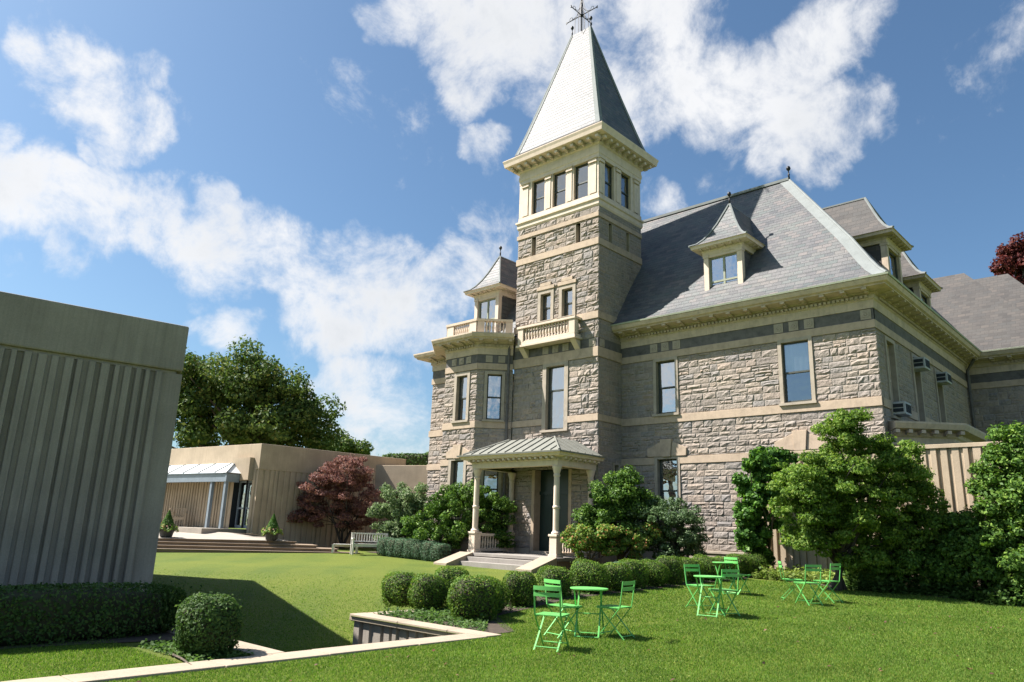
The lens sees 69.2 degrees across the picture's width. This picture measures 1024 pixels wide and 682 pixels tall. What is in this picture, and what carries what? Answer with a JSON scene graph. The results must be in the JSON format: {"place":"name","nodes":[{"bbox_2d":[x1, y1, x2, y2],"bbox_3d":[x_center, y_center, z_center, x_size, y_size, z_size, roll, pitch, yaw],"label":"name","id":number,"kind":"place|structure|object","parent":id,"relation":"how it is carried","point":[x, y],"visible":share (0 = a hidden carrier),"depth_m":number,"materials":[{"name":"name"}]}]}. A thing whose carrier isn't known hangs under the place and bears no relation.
{"place":"outdoors","nodes":[
{"label":"outdoors","id":0,"kind":"place"},
{"bbox_2d":[152,528,571,651],"bbox_3d":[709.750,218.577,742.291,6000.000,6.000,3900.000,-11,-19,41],"label":"ground","id":1,"kind":"structure","parent":0,"point":[367,564],"depth_m":20.49,"materials":[{"name":"green plant"}]},
{"bbox_2d":[1,609,501,681],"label":"retaining wall","id":2,"kind":"structure","parent":1,"relation":"on","point":[370,634],"depth_m":9.84,"materials":[{"name":"concrete"}]},
{"bbox_2d":[157,538,354,552],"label":"terrace steps","id":3,"kind":"structure","parent":1,"relation":"on","point":[205,545],"depth_m":30.95,"materials":[{"name":"brown stone"}]},
{"bbox_2d":[159,532,285,540],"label":"terrace","id":4,"kind":"structure","parent":3,"relation":"on","point":[225,536],"depth_m":32.44,"materials":[{"name":"white concrete"}]},
{"bbox_2d":[159,510,178,537],"bbox_3d":[-14.447,7.672,31.163,0.947,1.129,0.957,-11,-19,41],"label":"planter","id":5,"kind":"object","parent":4,"relation":"on","point":[167,528],"visible":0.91,"depth_m":30.95,"materials":[{"name":"green plant"}]},
{"bbox_2d":[174,526,246,533],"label":"terrace platform","id":6,"kind":"structure","parent":4,"relation":"on","point":[198,530],"depth_m":34.09,"materials":[{"name":"beige concrete"}]},
{"bbox_2d":[171,508,187,526],"bbox_3d":[-16.484,8.721,36.739,0.690,0.900,0.540,6,-15,-17],"label":"terrace armchair","id":7,"kind":"object","parent":6,"relation":"on","point":[184,518],"visible":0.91,"depth_m":36.91,"materials":[{"name":"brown wood"}]},
{"bbox_2d":[261,514,282,540],"bbox_3d":[-10.356,8.050,32.134,0.947,1.129,0.957,-11,-19,41],"label":"planter","id":8,"kind":"object","parent":4,"relation":"on","point":[270,532],"visible":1,"depth_m":31.90,"materials":[{"name":"green plant"}]},
{"bbox_2d":[331,544,357,553],"bbox_3d":[-7.202,8.957,32.022,1.070,0.380,0.500,3,-14,-6],"label":"backless bench","id":9,"kind":"object","parent":3,"relation":"on","point":[342,545],"visible":0.72,"depth_m":32.11,"materials":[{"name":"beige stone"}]},
{"bbox_2d":[172,334,346,450],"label":"oak tree","id":10,"kind":"object","parent":1,"relation":"on","point":[259,391],"visible":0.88,"depth_m":54.23,"materials":[{"name":"green plant"}]},
{"bbox_2d":[161,443,406,547],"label":"museum pavilion","id":11,"kind":"structure","parent":1,"relation":"on","point":[252,488],"depth_m":36.35,"materials":[{"name":"beige concrete"}]},
{"bbox_2d":[229,480,251,528],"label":"door","id":12,"kind":"structure","parent":11,"relation":"in","point":[240,504],"depth_m":35.78,"materials":[{"name":"glass"}]},
{"bbox_2d":[285,454,380,548],"bbox_3d":[-8.711,7.728,35.871,4.696,4.650,3.147,1,-14,2],"label":"red maple tree","id":13,"kind":"object","parent":1,"relation":"on","point":[336,478],"visible":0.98,"depth_m":35.63,"materials":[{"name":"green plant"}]},
{"bbox_2d":[310,428,374,454],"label":"distant tree","id":14,"kind":"object","parent":1,"relation":"on","point":[349,444],"visible":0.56,"depth_m":74.17,"materials":[{"name":"green plant"}]},
{"bbox_2d":[350,532,387,554],"bbox_3d":[-6.053,8.662,31.698,1.590,0.900,0.540,7,-15,-19],"label":"garden bench","id":15,"kind":"object","parent":1,"relation":"on","point":[353,544],"visible":0.74,"depth_m":31.75,"materials":[{"name":"grey wood"}]},
{"bbox_2d":[376,536,392,555],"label":"clipped shrub","id":16,"kind":"object","parent":1,"relation":"on","point":[381,545],"visible":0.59,"depth_m":31.29,"materials":[{"name":"green plant"}]},
{"bbox_2d":[364,465,427,547],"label":"museum link wing","id":17,"kind":"structure","parent":1,"relation":"on","point":[411,476],"depth_m":39.06,"materials":[{"name":"beige concrete"}]},
{"bbox_2d":[378,452,428,464],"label":"rooftop hedge","id":18,"kind":"object","parent":17,"relation":"on","point":[416,459],"visible":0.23,"depth_m":41.08,"materials":[{"name":"green plant"}]},
{"bbox_2d":[988,232,1023,284],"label":"purple beech tree","id":19,"kind":"object","parent":1,"relation":"on","point":[1010,259],"visible":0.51,"depth_m":61.39,"materials":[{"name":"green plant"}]},
{"bbox_2d":[0,568,1023,681],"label":"lawn","id":20,"kind":"structure","parent":0,"point":[136,644],"depth_m":10.45,"materials":[{"name":"green plant"}]},
{"bbox_2d":[0,291,188,592],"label":"ribbed concrete building","id":21,"kind":"structure","parent":20,"relation":"on","point":[89,398],"depth_m":12.39,"materials":[{"name":"grey concrete"}]},
{"bbox_2d":[169,653,191,664],"bbox_3d":[-3.868,3.709,8.664,0.032,0.040,0.895,13,-18,-37],"label":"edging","id":22,"kind":"object","parent":20,"relation":"on","point":[179,657],"visible":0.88,"depth_m":8.66,"materials":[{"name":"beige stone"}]},
{"bbox_2d":[138,637,253,661],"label":"ground ivy","id":23,"kind":"object","parent":20,"relation":"on","point":[160,646],"visible":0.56,"depth_m":9.05,"materials":[{"name":"green plant"}]},
{"bbox_2d":[172,591,243,654],"bbox_3d":[-3.772,3.541,9.257,0.842,0.814,0.820,-11,-19,41],"label":"box shrub","id":24,"kind":"object","parent":20,"relation":"on","point":[205,622],"visible":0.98,"depth_m":9.03,"materials":[{"name":"green plant"}]},
{"bbox_2d":[0,551,972,648],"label":"planting bed","id":25,"kind":"object","parent":20,"relation":"on","point":[493,626],"visible":0.15,"depth_m":12.39,"materials":[{"name":"soil"}]},
{"bbox_2d":[0,580,201,645],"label":"hedge","id":26,"kind":"object","parent":25,"relation":"on","point":[46,612],"visible":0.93,"depth_m":9.85,"materials":[{"name":"green plant"}]},
{"bbox_2d":[385,538,398,556],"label":"clipped shrub","id":27,"kind":"object","parent":25,"relation":"on","point":[389,547],"visible":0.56,"depth_m":30.93,"materials":[{"name":"green plant"}]},
{"bbox_2d":[380,571,418,607],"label":"box shrub","id":28,"kind":"object","parent":25,"relation":"on","point":[395,588],"visible":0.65,"depth_m":15.12,"materials":[{"name":"green plant"}]},
{"bbox_2d":[393,538,406,557],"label":"clipped shrub","id":29,"kind":"object","parent":25,"relation":"on","point":[398,547],"visible":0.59,"depth_m":30.58,"materials":[{"name":"green plant"}]},
{"bbox_2d":[365,481,438,540],"bbox_3d":[-4.924,8.010,33.185,3.470,3.486,2.667,-11,-19,41],"label":"viburnum shrub","id":30,"kind":"object","parent":25,"relation":"on","point":[407,502],"visible":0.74,"depth_m":32.81,"materials":[{"name":"green plant"}]},
{"bbox_2d":[402,538,419,558],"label":"clipped shrub","id":31,"kind":"object","parent":25,"relation":"on","point":[407,549],"visible":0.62,"depth_m":30.26,"materials":[{"name":"green plant"}]},
{"bbox_2d":[410,540,426,559],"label":"clipped shrub","id":32,"kind":"object","parent":25,"relation":"on","point":[416,548],"visible":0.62,"depth_m":29.93,"materials":[{"name":"green plant"}]},
{"bbox_2d":[407,573,449,610],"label":"box shrub","id":33,"kind":"object","parent":25,"relation":"on","point":[427,590],"visible":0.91,"depth_m":14.65,"materials":[{"name":"green plant"}]},
{"bbox_2d":[420,541,437,560],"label":"clipped shrub","id":34,"kind":"object","parent":25,"relation":"on","point":[425,549],"visible":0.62,"depth_m":29.58,"materials":[{"name":"green plant"}]},
{"bbox_2d":[373,604,488,631],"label":"ground ivy","id":35,"kind":"object","parent":25,"relation":"on","point":[442,613],"visible":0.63,"depth_m":13.31,"materials":[{"name":"green plant"}]},
{"bbox_2d":[429,542,450,561],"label":"clipped shrub","id":36,"kind":"object","parent":25,"relation":"on","point":[440,550],"visible":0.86,"depth_m":29.24,"materials":[{"name":"green plant"}]},
{"bbox_2d":[434,566,470,594],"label":"box shrub","id":37,"kind":"object","parent":25,"relation":"on","point":[451,573],"visible":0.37,"depth_m":16.02,"materials":[{"name":"green plant"}]},
{"bbox_2d":[400,479,517,549],"bbox_3d":[-2.355,7.576,31.112,4.857,3.490,3.571,-11,-19,41],"label":"rhododendron","id":38,"kind":"object","parent":25,"relation":"on","point":[452,532],"visible":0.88,"depth_m":30.62,"materials":[{"name":"green plant"}]},
{"bbox_2d":[445,574,503,620],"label":"box shrub","id":39,"kind":"object","parent":25,"relation":"on","point":[468,596],"visible":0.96,"depth_m":13.37,"materials":[{"name":"green plant"}]},
{"bbox_2d":[474,574,509,613],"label":"box shrub","id":40,"kind":"object","parent":25,"relation":"on","point":[502,603],"visible":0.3,"depth_m":14.32,"materials":[{"name":"green plant"}]},
{"bbox_2d":[502,570,538,606],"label":"box shrub","id":41,"kind":"object","parent":25,"relation":"on","point":[519,584],"visible":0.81,"depth_m":15.04,"materials":[{"name":"green plant"}]},
{"bbox_2d":[535,565,574,596],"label":"box shrub","id":42,"kind":"object","parent":25,"relation":"on","point":[553,572],"visible":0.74,"depth_m":15.95,"materials":[{"name":"green plant"}]},
{"bbox_2d":[569,557,610,593],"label":"box shrub","id":43,"kind":"object","parent":25,"relation":"on","point":[588,573],"visible":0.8,"depth_m":16.77,"materials":[{"name":"green plant"}]},
{"bbox_2d":[560,521,663,561],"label":"red tipped shrub","id":44,"kind":"object","parent":25,"relation":"on","point":[574,542],"visible":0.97,"depth_m":24.92,"materials":[{"name":"green plant"}]},
{"bbox_2d":[603,561,632,591],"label":"box shrub","id":45,"kind":"object","parent":25,"relation":"on","point":[619,572],"visible":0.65,"depth_m":17.35,"materials":[{"name":"green plant"}]},
{"bbox_2d":[571,464,668,560],"bbox_3d":[3.871,6.288,26.139,3.370,3.840,2.197,9,-16,-26],"label":"tall rhododendron","id":46,"kind":"object","parent":25,"relation":"on","point":[625,492],"visible":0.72,"depth_m":25.83,"materials":[{"name":"green plant"}]},
{"bbox_2d":[499,575,754,612],"bbox_3d":[3.517,6.272,18.997,1.119,0.640,12.246,-11,-19,41],"label":"hedge foot ivy","id":47,"kind":"object","parent":25,"relation":"on","point":[515,606],"visible":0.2,"depth_m":16.59,"materials":[{"name":"green plant"}]},
{"bbox_2d":[617,558,650,587],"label":"box shrub","id":48,"kind":"object","parent":25,"relation":"on","point":[639,568],"visible":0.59,"depth_m":18.10,"materials":[{"name":"green plant"}]},
{"bbox_2d":[642,559,670,586],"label":"box shrub","id":49,"kind":"object","parent":25,"relation":"on","point":[657,574],"visible":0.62,"depth_m":18.61,"materials":[{"name":"green plant"}]},
{"bbox_2d":[626,495,709,558],"bbox_3d":[5.408,6.676,25.645,2.603,2.717,2.876,-11,-19,41],"label":"holly bush","id":50,"kind":"object","parent":25,"relation":"on","point":[690,539],"visible":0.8,"depth_m":25.25,"materials":[{"name":"green plant"}]},
{"bbox_2d":[656,555,684,584],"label":"box shrub","id":51,"kind":"object","parent":25,"relation":"on","point":[674,565],"visible":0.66,"depth_m":19.27,"materials":[{"name":"green plant"}]},
{"bbox_2d":[676,556,704,581],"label":"box shrub","id":52,"kind":"object","parent":25,"relation":"on","point":[689,574],"visible":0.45,"depth_m":19.92,"materials":[{"name":"green plant"}]},
{"bbox_2d":[691,553,722,580],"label":"box shrub","id":53,"kind":"object","parent":25,"relation":"on","point":[709,567],"visible":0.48,"depth_m":20.57,"materials":[{"name":"green plant"}]},
{"bbox_2d":[713,555,738,578],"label":"box shrub","id":54,"kind":"object","parent":25,"relation":"on","point":[721,559],"visible":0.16,"depth_m":21.25,"materials":[{"name":"green plant"}]},
{"bbox_2d":[725,553,752,576],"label":"box shrub","id":55,"kind":"object","parent":25,"relation":"on","point":[744,564],"visible":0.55,"depth_m":22.05,"materials":[{"name":"green plant"}]},
{"bbox_2d":[743,551,769,573],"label":"box shrub","id":56,"kind":"object","parent":25,"relation":"on","point":[758,559],"visible":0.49,"depth_m":22.74,"materials":[{"name":"green plant"}]},
{"bbox_2d":[751,562,849,584],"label":"yellow ground cover","id":57,"kind":"object","parent":25,"relation":"on","point":[788,572],"visible":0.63,"depth_m":21.52,"materials":[{"name":"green plant"}]},
{"bbox_2d":[848,561,881,583],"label":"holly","id":58,"kind":"object","parent":25,"relation":"on","point":[863,571],"visible":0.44,"depth_m":19.68,"materials":[{"name":"green plant"}]},
{"bbox_2d":[842,508,976,588],"bbox_3d":[10.699,5.503,19.748,3.481,2.267,2.589,2,-14,1],"label":"understorey shrub","id":59,"kind":"object","parent":25,"relation":"on","point":[913,562],"visible":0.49,"depth_m":18.89,"materials":[{"name":"green plant"}]},
{"bbox_2d":[843,572,1023,606],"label":"ground cover","id":60,"kind":"object","parent":25,"relation":"on","point":[991,596],"visible":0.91,"depth_m":18.62,"materials":[{"name":"green plant"}]},
{"bbox_2d":[912,420,1023,595],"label":"evergreen bush","id":61,"kind":"object","parent":25,"relation":"on","point":[992,545],"visible":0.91,"depth_m":18.43,"materials":[{"name":"green plant"}]},
{"bbox_2d":[533,585,569,651],"bbox_3d":[0.555,3.890,10.465,0.402,0.850,0.484,-4,-15,21],"label":"bistro chair","id":62,"kind":"object","parent":20,"relation":"on","point":[558,595],"visible":1,"depth_m":10.38,"materials":[{"name":"green metal"}]},
{"bbox_2d":[544,579,581,637],"bbox_3d":[0.796,4.196,11.688,0.484,0.850,0.402,12,-17,-34],"label":"bistro chair","id":63,"kind":"object","parent":20,"relation":"on","point":[565,605],"visible":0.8,"depth_m":11.62,"materials":[{"name":"green metal"}]},
{"bbox_2d":[137,589,1002,681],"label":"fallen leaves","id":64,"kind":"object","parent":20,"relation":"on","point":[763,662],"visible":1,"depth_m":9.76,"materials":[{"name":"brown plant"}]},
{"bbox_2d":[570,586,607,638],"bbox_3d":[1.212,4.263,11.687,0.604,0.719,0.604,-2,-15,14],"label":"bistro table","id":65,"kind":"object","parent":20,"relation":"on","point":[585,588],"visible":0.95,"depth_m":11.65,"materials":[{"name":"green metal"}]},
{"bbox_2d":[597,581,634,639],"bbox_3d":[1.623,4.162,11.532,0.484,0.850,0.402,-9,-18,36],"label":"bistro chair","id":66,"kind":"object","parent":20,"relation":"on","point":[612,607],"visible":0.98,"depth_m":11.47,"materials":[{"name":"green metal"}]},
{"bbox_2d":[342,598,1022,681],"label":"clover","id":67,"kind":"object","parent":20,"relation":"on","point":[746,630],"visible":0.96,"depth_m":10.45,"materials":[{"name":"green plant"}]},
{"bbox_2d":[684,564,714,609],"bbox_3d":[3.797,4.983,15.058,0.402,0.850,0.485,9,-16,-25],"label":"bistro chair","id":68,"kind":"object","parent":20,"relation":"on","point":[693,565],"visible":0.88,"depth_m":15.10,"materials":[{"name":"green metal"}]},
{"bbox_2d":[693,575,725,617],"bbox_3d":[3.774,4.850,14.136,0.604,0.719,0.604,-7,-17,30],"label":"bistro table","id":69,"kind":"object","parent":20,"relation":"on","point":[706,576],"visible":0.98,"depth_m":14.09,"materials":[{"name":"green metal"}]},
{"bbox_2d":[413,0,1023,572],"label":"stone mansion","id":70,"kind":"structure","parent":20,"relation":"on","point":[691,356],"depth_m":30.27,"materials":[{"name":"grey stone"}]},
{"bbox_2d":[447,458,466,519],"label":"window","id":71,"kind":"structure","parent":70,"relation":"in","point":[457,468],"depth_m":32.57,"materials":[{"name":"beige glass"}]},
{"bbox_2d":[450,371,470,422],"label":"window","id":72,"kind":"structure","parent":70,"relation":"in","point":[461,399],"depth_m":33.33,"materials":[{"name":"beige glass"}]},
{"bbox_2d":[480,470,501,518],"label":"window","id":73,"kind":"structure","parent":70,"relation":"in","point":[492,479],"depth_m":31.81,"materials":[{"name":"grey glass"}]},
{"bbox_2d":[482,371,504,421],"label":"window","id":74,"kind":"structure","parent":70,"relation":"in","point":[494,382],"depth_m":32.71,"materials":[{"name":"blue glass"}]},
{"bbox_2d":[533,179,544,213],"bbox_3d":[1.313,-6.655,34.344,0.770,1.650,0.080,-11,-19,41],"label":"belvedere window","id":75,"kind":"structure","parent":70,"relation":"in","point":[535,183],"depth_m":34.51,"materials":[{"name":"black wood"}]},
{"bbox_2d":[535,288,553,323],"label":"window","id":76,"kind":"structure","parent":70,"relation":"in","point":[545,311],"depth_m":32.60,"materials":[{"name":"beige glass"}]},
{"bbox_2d":[530,470,568,554],"bbox_3d":[1.716,6.918,30.083,1.980,3.360,0.620,-11,-19,41],"label":"door","id":77,"kind":"structure","parent":70,"relation":"in","point":[546,494],"depth_m":30.35,"materials":[{"name":"black wood"}]},
{"bbox_2d":[539,360,568,432],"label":"window","id":78,"kind":"structure","parent":70,"relation":"in","point":[555,378],"depth_m":31.19,"materials":[{"name":"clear glass"}]},
{"bbox_2d":[554,171,565,206],"bbox_3d":[2.230,-6.835,33.520,0.760,1.650,0.080,-11,-19,41],"label":"belvedere window","id":79,"kind":"structure","parent":70,"relation":"in","point":[555,192],"depth_m":33.67,"materials":[{"name":"black wood"}]},
{"bbox_2d":[558,283,576,318],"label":"window","id":80,"kind":"structure","parent":70,"relation":"in","point":[567,293],"depth_m":31.81,"materials":[{"name":"beige glass"}]},
{"bbox_2d":[575,163,587,199],"bbox_3d":[3.132,-7.012,32.710,0.790,1.650,0.080,-11,-19,41],"label":"belvedere window","id":81,"kind":"structure","parent":70,"relation":"in","point":[585,164],"depth_m":32.87,"materials":[{"name":"black wood"}]},
{"bbox_2d":[605,163,611,198],"bbox_3d":[4.116,-7.006,32.602,0.080,1.650,0.780,-11,-19,41],"label":"belvedere window","id":82,"kind":"structure","parent":70,"relation":"in","point":[609,184],"depth_m":32.84,"materials":[{"name":"black wood"}]},
{"bbox_2d":[612,463,619,500],"bbox_3d":[3.782,5.735,29.949,1.220,1.800,0.900,-11,-19,41],"label":"window","id":83,"kind":"structure","parent":70,"relation":"in","point":[615,466],"depth_m":29.82,"materials":[{"name":"grey glass"}]},
{"bbox_2d":[621,174,627,208],"bbox_3d":[5.011,-6.735,33.540,0.080,1.650,0.750,-11,-19,41],"label":"belvedere window","id":84,"kind":"structure","parent":70,"relation":"in","point":[626,194],"depth_m":33.75,"materials":[{"name":"black wood"}]},
{"bbox_2d":[652,356,679,416],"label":"window","id":85,"kind":"structure","parent":70,"relation":"in","point":[665,370],"depth_m":29.58,"materials":[{"name":"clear glass"}]},
{"bbox_2d":[654,456,681,524],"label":"window","id":86,"kind":"structure","parent":70,"relation":"in","point":[667,470],"depth_m":28.69,"materials":[{"name":"grey glass"}]},
{"bbox_2d":[777,335,817,405],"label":"window","id":87,"kind":"structure","parent":70,"relation":"in","point":[795,355],"depth_m":26.29,"materials":[{"name":"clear glass"}]},
{"bbox_2d":[883,335,904,420],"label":"window","id":88,"kind":"structure","parent":70,"relation":"in","point":[889,345],"depth_m":25.38,"materials":[{"name":"beige paint"}]},
{"bbox_2d":[892,401,911,416],"bbox_3d":[12.944,2.281,24.759,0.530,0.420,0.692,-11,-19,41],"label":"air conditioner","id":89,"kind":"object","parent":70,"relation":"attached to","point":[901,408],"visible":0.79,"depth_m":24.50,"materials":[{"name":"white metal"}]},
{"bbox_2d":[910,353,925,421],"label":"window","id":90,"kind":"structure","parent":70,"relation":"in","point":[917,377],"depth_m":27.47,"materials":[{"name":"beige paint"}]},
{"bbox_2d":[913,357,929,371],"bbox_3d":[15.075,0.871,27.439,0.530,0.420,0.692,-11,-19,41],"label":"air conditioner","id":91,"kind":"object","parent":70,"relation":"attached to","point":[921,364],"visible":0.85,"depth_m":27.19,"materials":[{"name":"white metal"}]},
{"bbox_2d":[933,368,946,421],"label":"window","id":92,"kind":"structure","parent":70,"relation":"in","point":[940,398],"depth_m":29.71,"materials":[{"name":"beige paint"}]},
{"bbox_2d":[936,372,951,385],"bbox_3d":[17.171,1.504,29.633,0.530,0.420,0.692,-11,-19,41],"label":"air conditioner","id":93,"kind":"object","parent":70,"relation":"attached to","point":[943,378],"visible":0.84,"depth_m":29.39,"materials":[{"name":"white metal"}]},
{"bbox_2d":[708,569,739,615],"bbox_3d":[4.091,4.830,14.304,0.402,0.850,0.484,7,-15,-19],"label":"bistro chair","id":94,"kind":"object","parent":20,"relation":"on","point":[728,575],"visible":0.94,"depth_m":14.21,"materials":[{"name":"green metal"}]},
{"bbox_2d":[712,562,737,593],"bbox_3d":[5.129,5.686,17.826,0.604,0.719,0.604,4,-15,-8],"label":"bistro table","id":95,"kind":"object","parent":20,"relation":"on","point":[724,578],"visible":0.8,"depth_m":17.77,"materials":[{"name":"green metal"}]},
{"bbox_2d":[724,557,750,594],"bbox_3d":[5.392,5.611,17.746,0.485,0.850,0.402,11,-17,-32],"label":"bistro chair","id":96,"kind":"object","parent":20,"relation":"on","point":[735,562],"visible":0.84,"depth_m":17.66,"materials":[{"name":"green metal"}]},
{"bbox_2d":[778,561,802,599],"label":"bistro chair","id":97,"kind":"object","parent":20,"relation":"on","point":[787,579],"visible":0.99,"depth_m":16.87,"materials":[{"name":"green metal"}]},
{"bbox_2d":[794,564,822,605],"bbox_3d":[6.495,5.333,16.272,0.402,0.850,0.484,6,-15,-14],"label":"bistro chair","id":98,"kind":"object","parent":20,"relation":"on","point":[807,565],"visible":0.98,"depth_m":16.18,"materials":[{"name":"green metal"}]},
{"bbox_2d":[813,563,842,602],"bbox_3d":[7.173,5.479,16.847,0.402,0.850,0.484,12,-17,-33],"label":"bistro chair","id":99,"kind":"object","parent":20,"relation":"on","point":[832,568],"visible":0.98,"depth_m":16.75,"materials":[{"name":"green metal"}]},
{"bbox_2d":[765,406,955,590],"bbox_3d":[9.344,4.290,19.860,4.017,4.772,4.589,-11,-19,41],"label":"dogwood tree","id":100,"kind":"object","parent":20,"relation":"on","point":[829,490],"visible":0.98,"depth_m":19.13,"materials":[{"name":"green plant"}]},
{"bbox_2d":[762,441,1023,590],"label":"garden wall","id":101,"kind":"structure","parent":20,"relation":"on","point":[949,464],"depth_m":21.12,"materials":[{"name":"tan painted wood"}]},
{"bbox_2d":[731,445,798,571],"bbox_3d":[7.996,5.307,23.457,2.025,4.046,1.726,-11,-19,41],"label":"ivy","id":102,"kind":"object","parent":101,"relation":"attached to","point":[753,530],"visible":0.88,"depth_m":23.30,"materials":[{"name":"green plant"}]},
{"bbox_2d":[0,0,1023,456],"label":"sky","id":103,"kind":"structure","parent":0,"point":[325,184],"materials":[{"name":"blue"}]}
]}

